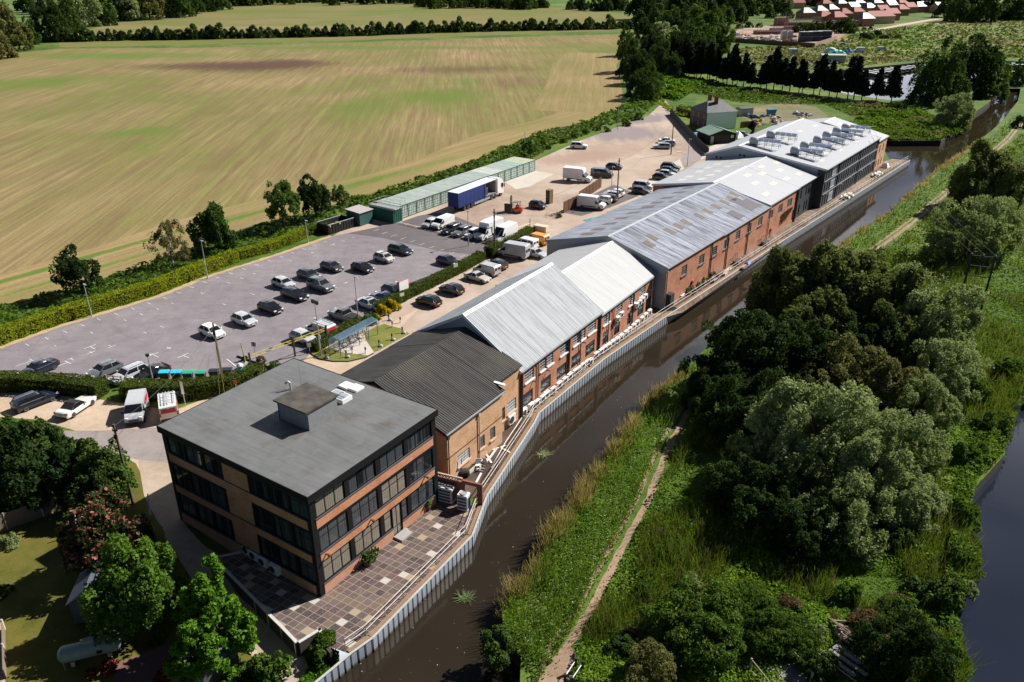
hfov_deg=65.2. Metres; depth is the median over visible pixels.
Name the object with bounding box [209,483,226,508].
window
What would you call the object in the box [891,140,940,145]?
timber edging
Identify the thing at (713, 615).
shrub
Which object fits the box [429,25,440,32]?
hedgerow tree
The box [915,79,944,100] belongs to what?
tree
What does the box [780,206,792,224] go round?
climbing plant
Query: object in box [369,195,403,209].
roof railing
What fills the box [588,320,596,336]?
window
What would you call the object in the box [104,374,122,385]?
field gate
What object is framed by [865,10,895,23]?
house
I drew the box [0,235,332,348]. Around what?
kerb verge
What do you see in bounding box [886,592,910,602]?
shrub
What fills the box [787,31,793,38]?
site cabin
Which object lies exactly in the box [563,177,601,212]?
timber screen
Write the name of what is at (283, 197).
tree
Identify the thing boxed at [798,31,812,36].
site cabin
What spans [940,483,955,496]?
shrub
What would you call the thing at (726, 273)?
stacked boards
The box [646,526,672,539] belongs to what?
shrub
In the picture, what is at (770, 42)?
site fence
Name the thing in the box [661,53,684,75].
tree
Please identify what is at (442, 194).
door
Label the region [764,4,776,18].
tree
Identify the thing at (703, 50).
pine tree
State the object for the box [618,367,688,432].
reeds
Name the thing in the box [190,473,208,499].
window
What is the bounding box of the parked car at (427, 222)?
[421,217,435,228]
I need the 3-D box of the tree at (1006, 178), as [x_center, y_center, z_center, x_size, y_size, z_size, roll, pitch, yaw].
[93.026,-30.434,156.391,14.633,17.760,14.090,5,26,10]
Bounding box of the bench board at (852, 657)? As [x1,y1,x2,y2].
[843,651,878,675]
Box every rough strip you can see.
[0,204,337,326]
[337,95,658,212]
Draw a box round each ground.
[0,0,1023,681]
[736,25,846,46]
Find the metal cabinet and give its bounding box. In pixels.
[665,292,676,310]
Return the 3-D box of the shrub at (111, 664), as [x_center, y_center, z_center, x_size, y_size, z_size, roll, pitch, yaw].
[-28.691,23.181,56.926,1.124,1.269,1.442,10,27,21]
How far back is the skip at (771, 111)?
254.24 m
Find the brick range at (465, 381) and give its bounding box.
[341,327,521,479]
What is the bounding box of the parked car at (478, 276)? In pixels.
[463,270,490,283]
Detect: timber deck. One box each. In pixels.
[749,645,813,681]
[813,631,884,681]
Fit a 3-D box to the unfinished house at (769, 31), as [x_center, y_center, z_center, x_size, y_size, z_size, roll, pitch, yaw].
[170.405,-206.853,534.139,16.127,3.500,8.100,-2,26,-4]
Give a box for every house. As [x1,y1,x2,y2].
[753,29,781,33]
[770,26,797,32]
[773,14,788,25]
[784,19,812,27]
[790,0,805,8]
[795,7,815,19]
[812,5,828,13]
[813,11,830,21]
[816,0,832,6]
[825,4,839,12]
[825,11,847,21]
[833,0,846,8]
[838,8,852,19]
[844,2,860,8]
[848,6,865,18]
[851,0,865,5]
[854,12,874,26]
[860,3,874,11]
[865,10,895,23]
[867,0,883,5]
[872,5,888,10]
[881,0,898,7]
[884,8,900,20]
[893,4,909,15]
[896,0,907,3]
[903,2,917,13]
[915,2,926,12]
[921,1,930,11]
[929,2,946,12]
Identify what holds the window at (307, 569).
in the office building at (315, 479)
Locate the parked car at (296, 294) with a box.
[280,285,308,301]
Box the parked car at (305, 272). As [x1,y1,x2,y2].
[296,267,320,278]
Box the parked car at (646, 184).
[632,180,652,188]
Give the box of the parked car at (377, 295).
[368,291,390,299]
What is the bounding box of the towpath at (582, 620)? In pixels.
[546,124,1022,681]
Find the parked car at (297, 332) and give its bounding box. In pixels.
[288,327,315,345]
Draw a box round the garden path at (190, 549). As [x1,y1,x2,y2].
[138,459,312,681]
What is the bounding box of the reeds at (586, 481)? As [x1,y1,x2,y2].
[494,422,637,619]
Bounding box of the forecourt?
[0,308,418,470]
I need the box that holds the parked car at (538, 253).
[530,247,546,259]
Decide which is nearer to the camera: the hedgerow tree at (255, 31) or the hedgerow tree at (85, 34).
the hedgerow tree at (85, 34)
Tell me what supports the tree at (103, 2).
on the ground at (690, 98)
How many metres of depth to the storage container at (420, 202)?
157.74 m
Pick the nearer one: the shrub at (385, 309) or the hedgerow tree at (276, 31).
the shrub at (385, 309)
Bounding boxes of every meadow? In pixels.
[9,4,39,21]
[548,0,631,11]
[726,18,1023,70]
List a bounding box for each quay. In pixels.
[524,308,680,417]
[779,159,908,232]
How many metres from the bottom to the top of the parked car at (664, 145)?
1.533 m
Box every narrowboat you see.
[869,70,889,76]
[873,69,891,75]
[889,67,910,72]
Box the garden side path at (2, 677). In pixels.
[0,621,4,681]
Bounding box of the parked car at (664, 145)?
[653,142,670,148]
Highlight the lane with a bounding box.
[663,100,702,168]
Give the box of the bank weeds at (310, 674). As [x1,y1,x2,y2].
[220,656,333,681]
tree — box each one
[0,0,21,35]
[0,30,18,59]
[0,412,34,482]
[0,418,74,512]
[3,20,34,51]
[12,0,32,12]
[14,416,71,496]
[17,15,41,45]
[28,0,46,10]
[28,0,67,41]
[34,436,92,491]
[41,33,54,42]
[47,0,80,12]
[48,243,104,293]
[49,33,62,41]
[50,0,80,32]
[54,483,158,577]
[63,28,76,41]
[63,459,129,517]
[69,0,102,26]
[69,437,138,499]
[71,29,85,41]
[77,25,91,41]
[77,531,189,646]
[87,0,116,21]
[88,30,100,40]
[96,30,105,40]
[97,3,117,25]
[102,28,111,40]
[104,0,131,20]
[110,29,120,40]
[114,0,144,20]
[116,30,127,40]
[124,29,132,39]
[131,29,140,39]
[133,0,164,20]
[138,26,151,40]
[142,219,191,267]
[145,29,156,40]
[150,2,174,14]
[152,25,164,39]
[160,28,174,39]
[162,618,239,681]
[164,0,196,17]
[169,29,180,39]
[170,552,259,672]
[178,29,188,39]
[181,0,206,13]
[182,27,196,39]
[185,201,237,252]
[189,23,204,39]
[199,28,209,38]
[202,0,219,11]
[204,24,217,38]
[210,22,224,38]
[212,0,232,9]
[223,28,231,38]
[229,0,244,5]
[229,26,239,38]
[238,29,248,38]
[242,0,262,5]
[245,28,255,37]
[249,24,258,37]
[258,26,267,37]
[262,0,279,4]
[263,179,300,227]
[266,27,277,37]
[273,28,280,37]
[279,26,289,37]
[283,0,295,4]
[286,27,295,37]
[289,25,305,37]
[296,23,310,37]
[296,173,331,215]
[306,28,315,36]
[312,27,323,36]
[321,25,330,36]
[327,0,340,4]
[327,27,335,36]
[330,184,349,206]
[332,22,344,36]
[340,23,352,36]
[350,24,357,35]
[355,26,363,35]
[356,0,367,3]
[363,25,369,35]
[365,0,378,3]
[368,21,380,35]
[374,21,386,34]
[381,24,392,34]
[387,0,398,3]
[387,21,399,34]
[394,22,405,33]
[402,0,414,3]
[404,25,410,33]
[406,20,418,33]
[410,20,423,33]
[413,0,422,6]
[419,0,433,6]
[420,21,427,33]
[427,0,442,8]
[427,20,435,32]
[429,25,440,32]
[436,24,446,32]
[440,0,447,7]
[442,20,452,32]
[448,0,462,8]
[448,20,459,32]
[454,16,464,32]
[455,0,467,7]
[461,21,470,31]
[464,0,476,7]
[466,21,476,31]
[473,0,490,7]
[477,23,486,31]
[483,17,495,31]
[489,0,501,7]
[490,22,500,30]
[496,0,509,8]
[498,20,505,30]
[501,21,510,30]
[508,0,523,9]
[508,21,516,30]
[513,21,521,30]
[516,0,532,9]
[521,19,529,30]
[521,138,536,155]
[523,0,538,8]
[525,17,534,30]
[530,18,541,30]
[537,0,549,7]
[539,20,545,30]
[544,17,554,30]
[548,19,557,30]
[559,18,569,30]
[565,0,574,9]
[569,19,578,29]
[573,0,578,8]
[574,21,583,29]
[577,0,588,10]
[580,18,590,29]
[586,16,596,29]
[589,0,599,10]
[595,0,606,10]
[595,22,601,29]
[599,21,606,29]
[600,0,613,10]
[605,14,617,29]
[612,0,622,9]
[615,25,640,55]
[615,54,636,77]
[616,32,645,70]
[620,0,628,10]
[621,20,626,28]
[623,49,656,82]
[624,0,653,18]
[624,70,649,97]
[626,20,632,27]
[631,10,645,27]
[633,17,652,41]
[637,60,664,94]
[638,30,665,49]
[639,77,661,100]
[642,2,664,29]
[644,35,654,54]
[647,0,668,19]
[647,34,678,74]
[652,21,678,40]
[657,4,681,24]
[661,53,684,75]
[664,0,693,14]
[665,8,697,39]
[667,36,676,55]
[668,18,700,41]
[671,41,680,57]
[676,31,701,70]
[676,350,746,408]
[677,3,704,29]
[679,38,687,72]
[682,42,691,74]
[682,47,695,75]
[687,0,701,8]
[687,20,716,45]
[689,45,700,77]
[693,1,714,25]
[693,41,707,76]
[693,373,779,451]
[694,0,726,23]
[694,34,718,55]
[695,5,725,41]
[699,45,710,78]
[700,308,813,389]
[700,448,780,526]
[701,42,716,78]
[708,46,723,79]
[714,0,726,7]
[715,20,736,53]
[716,57,729,82]
[718,53,732,83]
[720,3,734,25]
[724,43,740,83]
[724,461,811,560]
[725,0,747,16]
[725,408,824,499]
[731,56,742,82]
[734,6,748,23]
[735,52,750,85]
[736,363,817,415]
[742,0,757,11]
[743,243,843,323]
[744,376,896,499]
[745,62,757,86]
[747,2,759,15]
[750,316,842,382]
[753,0,771,13]
[754,63,767,87]
[759,54,773,88]
[763,495,847,576]
[764,0,785,9]
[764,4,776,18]
[765,46,782,89]
[774,57,789,89]
[775,0,791,15]
[775,239,892,317]
[778,284,859,363]
[780,56,798,91]
[786,8,794,18]
[792,24,799,32]
[792,58,805,92]
[793,465,897,570]
[795,61,809,92]
[797,22,803,31]
[803,332,902,420]
[806,22,816,30]
[806,60,819,93]
[806,363,861,417]
[809,0,817,6]
[811,53,829,94]
[813,409,948,529]
[814,21,821,30]
[816,306,904,367]
[818,21,826,29]
[821,60,838,96]
[825,19,834,30]
[830,68,844,96]
[832,18,841,29]
[835,262,931,347]
[838,18,848,29]
[839,55,857,98]
[842,15,857,33]
[844,56,864,99]
[854,69,871,100]
[857,298,939,373]
[862,357,927,420]
[870,67,885,100]
[871,472,952,538]
[881,64,903,102]
[884,370,964,434]
[887,260,949,321]
[891,102,902,110]
[893,414,952,479]
[894,283,989,377]
[903,34,971,106]
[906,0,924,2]
[909,336,994,407]
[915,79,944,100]
[920,194,1023,271]
[925,0,941,4]
[931,0,957,17]
[931,92,975,132]
[942,0,979,22]
[946,33,1006,98]
[946,136,1023,215]
[963,0,985,17]
[970,50,1013,102]
[974,0,1003,22]
[977,195,1023,239]
[999,0,1011,9]
[1002,0,1023,20]
[1007,57,1023,85]
[1010,115,1023,128]
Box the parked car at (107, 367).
[85,358,123,378]
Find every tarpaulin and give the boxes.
[735,131,743,138]
[880,162,889,167]
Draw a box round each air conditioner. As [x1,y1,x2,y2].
[241,546,248,555]
[248,550,257,562]
[257,555,268,569]
[268,562,281,576]
[507,412,515,426]
[523,406,527,416]
[528,401,534,411]
[534,398,539,408]
[539,393,545,403]
[550,386,556,395]
[556,380,561,389]
[562,376,567,385]
[567,371,572,380]
[572,368,577,376]
[589,357,593,365]
[593,351,598,359]
[615,315,619,322]
[623,329,628,337]
[634,302,638,308]
[639,315,644,323]
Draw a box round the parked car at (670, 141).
[657,140,675,145]
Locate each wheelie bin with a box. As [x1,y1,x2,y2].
[158,369,169,378]
[170,369,181,379]
[182,370,192,379]
[194,370,205,378]
[208,368,218,377]
[222,367,232,373]
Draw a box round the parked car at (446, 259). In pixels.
[436,253,459,265]
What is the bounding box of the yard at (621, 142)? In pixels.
[326,105,705,373]
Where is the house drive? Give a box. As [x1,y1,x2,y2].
[709,143,728,150]
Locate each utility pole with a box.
[112,424,134,504]
[211,323,223,378]
[493,209,495,245]
[617,158,619,195]
[670,121,673,154]
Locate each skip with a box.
[317,214,353,233]
[766,109,776,115]
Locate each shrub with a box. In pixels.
[0,532,20,551]
[0,584,14,601]
[85,667,95,679]
[99,656,119,677]
[152,658,170,681]
[246,650,293,681]
[255,355,266,364]
[267,360,280,369]
[305,629,345,671]
[362,311,377,325]
[375,304,391,314]
[385,299,401,310]
[479,624,516,672]
[587,614,606,634]
[589,657,603,667]
[602,634,635,659]
[620,118,631,125]
[620,626,639,637]
[623,637,678,681]
[630,112,643,119]
[632,578,669,608]
[633,575,655,590]
[636,574,756,671]
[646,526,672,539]
[650,543,670,566]
[656,610,702,668]
[663,538,683,563]
[664,534,690,558]
[669,449,682,462]
[676,571,704,601]
[687,394,719,433]
[708,578,804,660]
[736,22,743,28]
[738,633,763,663]
[744,21,753,27]
[755,22,762,27]
[762,631,796,663]
[769,616,825,660]
[771,591,808,613]
[788,651,809,672]
[793,605,809,625]
[795,648,839,681]
[797,623,825,645]
[827,613,840,627]
[833,580,864,607]
[845,606,888,649]
[848,596,957,681]
[859,32,869,38]
[865,30,875,39]
[874,29,884,38]
[884,31,894,38]
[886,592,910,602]
[887,525,918,559]
[888,594,918,610]
[903,407,945,432]
[903,572,971,616]
[915,573,939,582]
[915,601,931,616]
[925,541,974,568]
[926,260,939,269]
[928,562,949,577]
[929,637,973,681]
[930,426,947,442]
[930,615,962,632]
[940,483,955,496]
[944,496,981,533]
[945,437,990,469]
[945,532,976,544]
[953,565,985,585]
[959,376,994,408]
[961,577,978,600]
[962,417,987,430]
[965,393,986,409]
[966,430,983,441]
[968,532,982,548]
[980,410,1014,441]
[988,357,1023,389]
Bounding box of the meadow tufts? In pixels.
[729,19,1023,69]
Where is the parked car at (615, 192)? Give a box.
[601,190,621,198]
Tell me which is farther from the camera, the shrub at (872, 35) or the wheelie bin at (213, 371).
the shrub at (872, 35)
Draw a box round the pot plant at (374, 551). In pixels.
[365,546,380,561]
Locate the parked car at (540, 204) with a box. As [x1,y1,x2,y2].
[529,199,546,209]
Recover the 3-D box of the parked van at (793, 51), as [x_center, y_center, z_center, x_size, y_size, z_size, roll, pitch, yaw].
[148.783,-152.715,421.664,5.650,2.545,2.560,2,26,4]
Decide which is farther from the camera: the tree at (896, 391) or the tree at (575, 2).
the tree at (575, 2)
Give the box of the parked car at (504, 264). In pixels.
[488,258,508,269]
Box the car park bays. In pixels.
[350,222,488,253]
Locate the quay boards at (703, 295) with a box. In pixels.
[673,231,792,311]
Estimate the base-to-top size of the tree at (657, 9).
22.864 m
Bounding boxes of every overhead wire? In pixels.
[117,328,212,423]
[851,115,971,252]
[858,117,979,250]
[863,116,994,254]
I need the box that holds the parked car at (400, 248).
[387,242,413,255]
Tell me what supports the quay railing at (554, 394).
on the sheet pile wall at (405, 608)
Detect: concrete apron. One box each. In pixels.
[505,171,552,188]
[640,151,709,195]
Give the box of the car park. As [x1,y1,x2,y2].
[0,224,470,383]
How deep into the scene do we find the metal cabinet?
113.39 m
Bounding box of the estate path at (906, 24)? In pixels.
[857,18,942,32]
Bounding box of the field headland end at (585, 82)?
[524,52,622,112]
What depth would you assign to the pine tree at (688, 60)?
338.06 m
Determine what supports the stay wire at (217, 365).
on the forecourt
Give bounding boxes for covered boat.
[822,47,834,52]
[827,49,846,54]
[844,48,852,52]
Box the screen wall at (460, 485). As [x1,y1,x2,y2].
[438,472,482,504]
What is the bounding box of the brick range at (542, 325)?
[413,262,603,417]
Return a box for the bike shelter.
[328,317,377,355]
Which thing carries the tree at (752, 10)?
on the ground at (690, 98)
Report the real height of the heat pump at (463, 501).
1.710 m
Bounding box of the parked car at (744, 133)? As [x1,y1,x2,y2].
[739,131,750,136]
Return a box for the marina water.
[841,63,1020,99]
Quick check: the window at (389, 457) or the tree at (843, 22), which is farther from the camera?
the tree at (843, 22)
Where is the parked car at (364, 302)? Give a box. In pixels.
[355,296,378,311]
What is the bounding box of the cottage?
[689,93,737,128]
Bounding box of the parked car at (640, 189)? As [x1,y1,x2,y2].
[631,185,650,194]
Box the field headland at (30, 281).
[0,111,599,303]
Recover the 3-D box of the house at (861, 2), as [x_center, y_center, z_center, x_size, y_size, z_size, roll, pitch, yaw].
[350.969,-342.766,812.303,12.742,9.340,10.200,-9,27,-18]
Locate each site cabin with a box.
[780,31,786,40]
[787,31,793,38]
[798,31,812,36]
[798,36,812,41]
[812,31,822,35]
[812,36,822,40]
[818,30,832,35]
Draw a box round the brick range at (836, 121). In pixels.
[779,117,888,169]
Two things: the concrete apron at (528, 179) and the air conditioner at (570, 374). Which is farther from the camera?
the concrete apron at (528, 179)
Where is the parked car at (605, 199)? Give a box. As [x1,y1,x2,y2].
[600,195,612,203]
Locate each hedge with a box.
[0,249,239,345]
[0,370,109,399]
[118,362,265,401]
[235,227,308,259]
[301,221,330,235]
[308,315,364,351]
[372,250,486,312]
[483,240,504,257]
[503,225,534,241]
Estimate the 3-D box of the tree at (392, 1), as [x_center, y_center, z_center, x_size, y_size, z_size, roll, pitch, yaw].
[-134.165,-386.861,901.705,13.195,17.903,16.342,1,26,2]
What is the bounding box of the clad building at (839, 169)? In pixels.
[704,118,881,207]
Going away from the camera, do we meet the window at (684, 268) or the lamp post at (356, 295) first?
the lamp post at (356, 295)
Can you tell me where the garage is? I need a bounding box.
[696,124,737,143]
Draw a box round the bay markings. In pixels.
[18,226,475,380]
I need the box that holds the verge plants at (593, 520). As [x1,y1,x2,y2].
[503,114,1017,680]
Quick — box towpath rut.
[534,123,1021,681]
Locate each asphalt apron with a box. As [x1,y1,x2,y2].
[402,212,490,242]
[565,185,638,215]
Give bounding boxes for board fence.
[670,108,708,152]
[676,106,690,112]
[740,121,757,132]
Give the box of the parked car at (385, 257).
[373,250,394,263]
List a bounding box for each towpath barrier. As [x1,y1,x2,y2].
[564,657,576,681]
[570,660,583,681]
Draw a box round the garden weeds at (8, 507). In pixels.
[0,482,73,514]
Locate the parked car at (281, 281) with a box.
[271,275,295,287]
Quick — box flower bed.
[114,644,174,681]
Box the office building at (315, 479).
[156,358,438,596]
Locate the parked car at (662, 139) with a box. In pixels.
[658,137,675,141]
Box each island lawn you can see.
[310,348,367,360]
[365,324,409,352]
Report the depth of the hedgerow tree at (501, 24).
554.99 m
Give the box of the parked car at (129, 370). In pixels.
[107,360,147,384]
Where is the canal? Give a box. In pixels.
[337,92,1018,681]
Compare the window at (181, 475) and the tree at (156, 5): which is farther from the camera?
the tree at (156, 5)
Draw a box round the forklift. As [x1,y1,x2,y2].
[510,195,523,213]
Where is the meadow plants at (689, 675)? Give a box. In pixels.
[568,134,1023,681]
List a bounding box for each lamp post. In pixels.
[83,283,92,316]
[145,353,152,381]
[200,240,207,278]
[311,299,321,355]
[353,276,358,317]
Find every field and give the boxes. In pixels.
[0,34,641,273]
[58,2,631,46]
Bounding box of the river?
[957,406,1023,681]
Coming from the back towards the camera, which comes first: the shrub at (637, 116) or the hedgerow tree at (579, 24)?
the hedgerow tree at (579, 24)
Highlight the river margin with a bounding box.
[938,374,1023,671]
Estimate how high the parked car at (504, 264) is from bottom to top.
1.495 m
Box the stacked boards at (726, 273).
[723,267,731,275]
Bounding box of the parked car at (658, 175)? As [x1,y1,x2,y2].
[652,172,668,179]
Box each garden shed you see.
[65,563,109,623]
[182,627,239,681]
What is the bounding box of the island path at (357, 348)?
[331,334,373,354]
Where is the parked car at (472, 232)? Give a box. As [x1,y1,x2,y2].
[464,227,478,238]
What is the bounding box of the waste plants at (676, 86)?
[657,72,702,101]
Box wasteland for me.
[742,103,827,122]
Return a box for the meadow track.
[848,46,951,59]
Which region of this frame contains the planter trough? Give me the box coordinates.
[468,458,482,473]
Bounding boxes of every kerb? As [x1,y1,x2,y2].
[310,353,373,361]
[399,223,487,243]
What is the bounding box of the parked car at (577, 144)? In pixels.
[570,141,587,148]
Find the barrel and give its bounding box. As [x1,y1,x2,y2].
[459,468,469,476]
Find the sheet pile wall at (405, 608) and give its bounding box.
[315,158,909,681]
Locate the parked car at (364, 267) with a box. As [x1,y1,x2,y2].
[350,260,374,273]
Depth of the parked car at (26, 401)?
88.50 m
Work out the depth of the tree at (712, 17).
468.14 m
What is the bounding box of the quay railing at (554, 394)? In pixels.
[344,156,907,649]
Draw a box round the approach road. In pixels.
[64,427,167,462]
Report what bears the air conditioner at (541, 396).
on the quay at (654, 311)
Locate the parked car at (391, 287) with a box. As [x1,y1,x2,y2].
[381,282,398,292]
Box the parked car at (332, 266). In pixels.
[319,259,343,272]
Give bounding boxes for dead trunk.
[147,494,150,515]
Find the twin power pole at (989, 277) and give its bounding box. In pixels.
[957,253,996,312]
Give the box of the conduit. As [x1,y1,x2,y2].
[491,417,521,467]
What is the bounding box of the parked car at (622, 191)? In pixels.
[606,188,624,196]
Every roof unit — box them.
[749,136,781,148]
[766,130,796,140]
[790,146,823,157]
[800,141,832,151]
[813,135,844,145]
[822,131,853,140]
[832,127,862,137]
[841,123,871,132]
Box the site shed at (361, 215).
[345,204,372,225]
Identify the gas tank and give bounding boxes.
[57,635,121,669]
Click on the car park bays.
(398, 232)
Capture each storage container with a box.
[369,203,401,223]
[376,199,407,218]
[384,196,416,215]
[394,193,424,212]
[403,190,432,209]
[410,188,440,206]
[418,185,447,203]
[427,183,455,190]
[434,180,462,187]
[442,178,470,185]
[449,176,477,182]
[455,173,484,179]
[464,171,490,177]
[471,169,497,176]
[477,167,504,181]
[483,165,510,180]
[489,162,516,178]
[496,161,522,176]
[502,159,528,174]
[508,157,534,172]
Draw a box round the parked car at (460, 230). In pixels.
[451,224,472,236]
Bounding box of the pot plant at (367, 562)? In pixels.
[361,551,374,566]
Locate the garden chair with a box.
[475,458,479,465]
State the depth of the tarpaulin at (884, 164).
191.15 m
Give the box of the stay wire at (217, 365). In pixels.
[215,338,224,392]
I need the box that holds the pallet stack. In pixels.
[545,188,553,203]
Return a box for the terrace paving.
[218,501,481,652]
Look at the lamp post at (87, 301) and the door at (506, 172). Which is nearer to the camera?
the lamp post at (87, 301)
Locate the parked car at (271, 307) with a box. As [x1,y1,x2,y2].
[257,299,283,314]
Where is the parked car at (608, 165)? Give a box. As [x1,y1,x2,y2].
[605,162,622,169]
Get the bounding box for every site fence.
[732,38,814,46]
[815,36,836,46]
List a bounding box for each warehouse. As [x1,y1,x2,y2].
[545,206,724,309]
[608,182,771,270]
[652,156,819,239]
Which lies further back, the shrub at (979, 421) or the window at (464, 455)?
the shrub at (979, 421)
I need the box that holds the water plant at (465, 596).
[454,588,474,604]
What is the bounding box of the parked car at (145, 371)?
[131,362,171,380]
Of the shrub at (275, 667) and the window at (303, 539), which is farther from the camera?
the window at (303, 539)
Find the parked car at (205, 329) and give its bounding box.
[197,322,225,339]
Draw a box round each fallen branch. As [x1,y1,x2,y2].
[830,618,850,633]
[834,620,852,629]
[834,625,851,644]
[837,633,849,644]
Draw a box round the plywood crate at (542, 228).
[533,223,548,232]
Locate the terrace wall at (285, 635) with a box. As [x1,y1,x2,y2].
[217,551,333,664]
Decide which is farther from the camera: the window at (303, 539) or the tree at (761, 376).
the tree at (761, 376)
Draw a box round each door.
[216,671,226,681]
[392,503,401,535]
[393,210,397,222]
[397,209,401,220]
[403,205,407,216]
[408,203,412,214]
[412,202,415,213]
[417,200,420,211]
[420,199,424,210]
[425,197,428,208]
[429,196,432,207]
[433,195,436,205]
[437,194,440,204]
[441,192,444,202]
[444,191,447,201]
[448,192,457,207]
[505,170,507,180]
[508,169,510,179]
[511,168,513,178]
[715,135,729,143]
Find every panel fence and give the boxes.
[0,488,77,532]
[0,619,6,678]
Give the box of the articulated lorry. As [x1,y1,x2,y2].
[448,176,504,210]
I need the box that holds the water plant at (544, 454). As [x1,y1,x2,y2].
[539,448,551,456]
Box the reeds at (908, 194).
[836,140,975,248]
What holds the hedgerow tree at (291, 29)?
on the field at (281, 16)
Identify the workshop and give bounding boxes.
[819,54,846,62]
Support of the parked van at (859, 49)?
on the vegetation at (938, 21)
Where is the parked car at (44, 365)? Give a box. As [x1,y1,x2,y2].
[18,357,60,373]
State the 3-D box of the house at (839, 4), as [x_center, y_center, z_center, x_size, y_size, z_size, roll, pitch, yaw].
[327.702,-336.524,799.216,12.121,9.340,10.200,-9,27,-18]
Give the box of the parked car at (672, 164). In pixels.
[660,161,680,170]
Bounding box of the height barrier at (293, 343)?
[240,325,327,365]
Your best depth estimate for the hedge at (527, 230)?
142.86 m
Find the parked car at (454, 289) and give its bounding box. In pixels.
[438,282,464,295]
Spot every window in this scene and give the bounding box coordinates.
[167,437,183,457]
[173,465,190,489]
[179,493,196,517]
[185,445,201,466]
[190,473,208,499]
[196,502,213,526]
[203,454,220,476]
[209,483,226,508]
[214,512,231,536]
[249,476,267,499]
[254,506,272,532]
[259,536,276,561]
[269,486,287,509]
[274,516,292,543]
[278,546,296,572]
[289,496,308,519]
[294,526,312,553]
[298,556,316,583]
[315,481,344,516]
[319,512,348,551]
[322,541,351,580]
[348,460,375,493]
[351,489,378,527]
[354,519,380,555]
[379,440,403,472]
[381,469,405,504]
[384,510,391,532]
[402,497,407,518]
[407,421,430,452]
[409,449,432,483]
[411,477,433,510]
[457,448,471,469]
[480,435,486,451]
[490,426,496,442]
[502,407,506,422]
[507,397,517,416]
[523,389,531,406]
[525,366,535,385]
[540,358,547,373]
[541,375,549,392]
[546,352,554,369]
[556,362,565,380]
[560,341,568,357]
[571,351,579,368]
[573,331,580,347]
[578,328,586,342]
[585,340,593,356]
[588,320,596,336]
[602,330,607,344]
[603,313,610,326]
[614,322,618,335]
[616,302,621,315]
[627,311,631,324]
[628,294,635,307]
[637,304,642,316]
[639,284,645,298]
[645,296,650,309]
[681,264,687,277]
[698,254,704,266]
[712,246,717,257]
[723,239,728,250]
[735,230,740,241]
[746,223,751,234]
[757,217,762,227]
[787,198,791,206]
[828,189,833,200]
[830,177,835,187]
[832,165,837,175]
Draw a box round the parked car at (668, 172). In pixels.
[659,169,675,175]
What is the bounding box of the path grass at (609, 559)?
[543,129,1016,677]
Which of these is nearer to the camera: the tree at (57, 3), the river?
the river
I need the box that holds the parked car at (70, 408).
[53,394,96,418]
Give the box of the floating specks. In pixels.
[360,385,621,679]
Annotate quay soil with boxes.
[459,418,531,497]
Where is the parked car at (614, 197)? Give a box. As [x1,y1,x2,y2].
[599,193,617,201]
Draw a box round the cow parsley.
[523,406,675,643]
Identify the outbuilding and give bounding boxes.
[736,106,753,115]
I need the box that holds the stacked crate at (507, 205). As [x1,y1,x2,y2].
[504,202,509,211]
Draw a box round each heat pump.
[438,482,455,503]
[457,490,470,511]
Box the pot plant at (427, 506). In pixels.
[424,498,432,511]
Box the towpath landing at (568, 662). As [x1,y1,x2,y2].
[539,648,575,681]
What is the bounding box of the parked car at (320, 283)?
[306,275,334,292]
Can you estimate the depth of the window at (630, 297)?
106.69 m
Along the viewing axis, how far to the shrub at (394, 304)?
113.19 m
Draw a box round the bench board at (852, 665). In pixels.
[833,651,867,675]
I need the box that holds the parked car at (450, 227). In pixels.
[440,221,461,234]
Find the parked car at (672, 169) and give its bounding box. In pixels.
[660,166,677,172]
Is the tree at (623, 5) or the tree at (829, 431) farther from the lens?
the tree at (623, 5)
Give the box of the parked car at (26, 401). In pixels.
[9,389,58,412]
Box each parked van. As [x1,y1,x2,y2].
[121,388,148,424]
[154,390,178,420]
[305,317,336,334]
[431,213,454,229]
[473,261,500,276]
[474,216,502,240]
[490,221,517,241]
[496,240,530,259]
[516,236,538,247]
[529,232,549,245]
[563,165,592,182]
[577,193,605,209]
[590,166,613,177]
[788,49,799,53]
[854,47,865,51]
[877,46,886,50]
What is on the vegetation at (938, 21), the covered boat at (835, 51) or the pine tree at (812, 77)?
the covered boat at (835, 51)
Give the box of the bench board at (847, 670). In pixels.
[821,650,856,676]
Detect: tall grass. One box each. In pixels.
[581,133,1023,681]
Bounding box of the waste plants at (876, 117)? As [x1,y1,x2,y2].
[849,105,963,140]
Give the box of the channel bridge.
[1006,85,1023,87]
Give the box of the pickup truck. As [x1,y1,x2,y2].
[327,306,361,321]
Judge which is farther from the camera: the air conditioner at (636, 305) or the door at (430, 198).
the door at (430, 198)
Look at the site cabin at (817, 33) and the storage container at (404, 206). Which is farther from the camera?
the site cabin at (817, 33)
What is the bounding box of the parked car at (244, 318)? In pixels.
[230,310,257,327]
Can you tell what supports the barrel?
on the quay soil
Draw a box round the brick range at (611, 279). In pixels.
[495,241,657,347]
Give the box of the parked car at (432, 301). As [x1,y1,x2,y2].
[415,294,441,307]
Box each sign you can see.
[179,382,185,406]
[251,342,255,356]
[399,279,408,292]
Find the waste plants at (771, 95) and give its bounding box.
[663,76,944,139]
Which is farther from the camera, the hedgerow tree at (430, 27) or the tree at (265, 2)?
the tree at (265, 2)
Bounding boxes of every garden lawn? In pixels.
[0,462,162,619]
[3,519,337,681]
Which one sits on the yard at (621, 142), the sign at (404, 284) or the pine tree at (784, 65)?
the sign at (404, 284)
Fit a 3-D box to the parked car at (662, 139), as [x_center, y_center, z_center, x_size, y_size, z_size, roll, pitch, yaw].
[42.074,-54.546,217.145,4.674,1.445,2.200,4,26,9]

